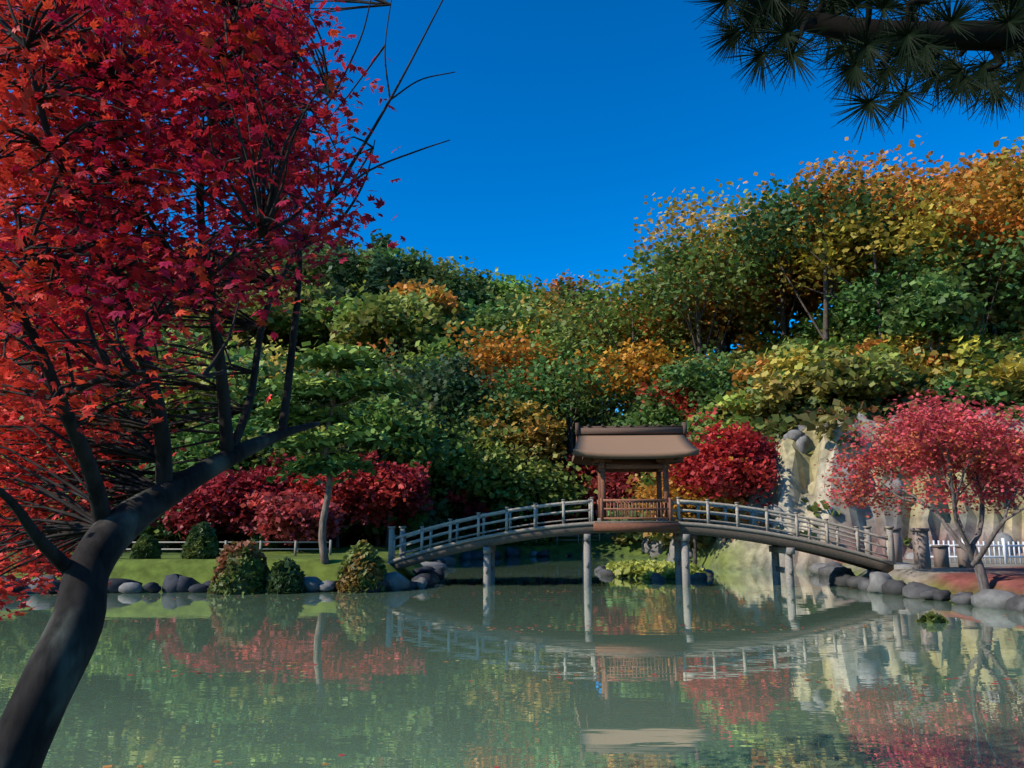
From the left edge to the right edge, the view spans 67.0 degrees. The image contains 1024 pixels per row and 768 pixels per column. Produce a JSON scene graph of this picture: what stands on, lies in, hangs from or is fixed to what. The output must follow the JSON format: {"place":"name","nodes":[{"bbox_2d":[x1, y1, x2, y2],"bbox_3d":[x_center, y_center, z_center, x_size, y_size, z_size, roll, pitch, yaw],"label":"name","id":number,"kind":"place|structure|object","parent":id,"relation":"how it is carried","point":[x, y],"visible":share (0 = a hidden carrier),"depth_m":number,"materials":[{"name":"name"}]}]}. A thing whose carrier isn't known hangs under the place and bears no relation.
{"place":"outdoors","nodes":[
{"label":"outdoors","id":0,"kind":"place"},
{"bbox_2d":[0,556,1023,767],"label":"water","id":1,"kind":"structure","parent":0,"point":[406,696],"depth_m":12.80,"materials":[{"name":"green liquid"}]},
{"bbox_2d":[102,587,1009,767],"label":"floating leaves","id":2,"kind":"object","parent":1,"relation":"on","point":[105,766],"visible":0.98,"depth_m":13.30,"materials":[{"name":"red plant"}]},
{"bbox_2d":[0,0,1023,414],"label":"sky","id":3,"kind":"structure","parent":0,"point":[558,118],"materials":[{"name":"blue"}]},
{"bbox_2d":[1,334,1023,600],"bbox_3d":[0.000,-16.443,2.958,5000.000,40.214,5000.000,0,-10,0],"label":"ground","id":4,"kind":"structure","parent":0,"point":[799,480],"depth_m":42.67,"materials":[{"name":"green plant"}]},
{"bbox_2d":[0,0,454,767],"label":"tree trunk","id":5,"kind":"object","parent":4,"relation":"on","point":[88,70],"visible":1,"depth_m":3.46,"materials":[{"name":"red plant"}]},
{"bbox_2d":[12,234,613,357],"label":"hill trees","id":6,"kind":"object","parent":4,"relation":"on","point":[478,289],"visible":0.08,"depth_m":118.11,"materials":[{"name":"green plant"}]},
{"bbox_2d":[243,335,427,564],"bbox_3d":[-7.256,2.778,31.189,8.206,9.155,6.043,-6,-12,32],"label":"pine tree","id":7,"kind":"object","parent":4,"relation":"on","point":[359,383],"visible":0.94,"depth_m":30.79,"materials":[{"name":"leaf"},{"name":"bark"}]},
{"bbox_2d":[145,229,587,299],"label":"hill trees","id":8,"kind":"object","parent":4,"relation":"on","point":[387,237],"depth_m":141.04,"materials":[{"name":"green plant"}]},
{"bbox_2d":[19,517,948,623],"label":"shrubs","id":9,"kind":"object","parent":4,"relation":"on","point":[244,569],"visible":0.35,"depth_m":28.42,"materials":[{"name":"green plant"}]},
{"bbox_2d":[0,135,1023,540],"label":"hill trees","id":10,"kind":"object","parent":4,"relation":"on","point":[932,251],"visible":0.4,"depth_m":65.14,"materials":[{"name":"green plant"}]},
{"bbox_2d":[0,241,1023,563],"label":"trees","id":11,"kind":"object","parent":4,"relation":"on","point":[244,495],"visible":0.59,"depth_m":48.84,"materials":[{"name":"red plant"}]},
{"bbox_2d":[0,146,1023,477],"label":"hill trees","id":12,"kind":"object","parent":4,"relation":"on","point":[428,322],"visible":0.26,"depth_m":86.07,"materials":[{"name":"green plant"}]},
{"bbox_2d":[0,400,1023,612],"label":"shore rocks","id":13,"kind":"object","parent":4,"relation":"on","point":[429,574],"depth_m":28.98,"materials":[{"name":"grey stone"}]},
{"bbox_2d":[601,395,1023,579],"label":"cliff shrubs","id":14,"kind":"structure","parent":13,"relation":"on","point":[774,426],"depth_m":46.99,"materials":[{"name":"green plant"}]},
{"bbox_2d":[15,294,1023,543],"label":"forest edge shrubs","id":15,"kind":"object","parent":4,"relation":"on","point":[801,366],"visible":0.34,"depth_m":52.15,"materials":[{"name":"green plant"}]},
{"bbox_2d":[121,528,1023,568],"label":"fences and stone posts","id":16,"kind":"object","parent":4,"relation":"on","point":[941,556],"visible":0.56,"depth_m":32.80,"materials":[{"name":"painted wood"},{"name":"stone"}]},
{"bbox_2d":[387,422,916,586],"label":"bridge","id":17,"kind":"structure","parent":4,"relation":"on","point":[658,449],"depth_m":31.48,"materials":[{"name":"brown wood"}]},
{"bbox_2d":[814,385,1023,591],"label":"maple tree","id":18,"kind":"object","parent":4,"relation":"on","point":[946,443],"visible":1,"depth_m":24.96,"materials":[{"name":"red plant"}]},
{"bbox_2d":[688,0,1023,144],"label":"pine bough","id":19,"kind":"object","parent":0,"point":[913,43],"visible":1,"depth_m":1.86,"materials":[{"name":"green plant"}]}
]}

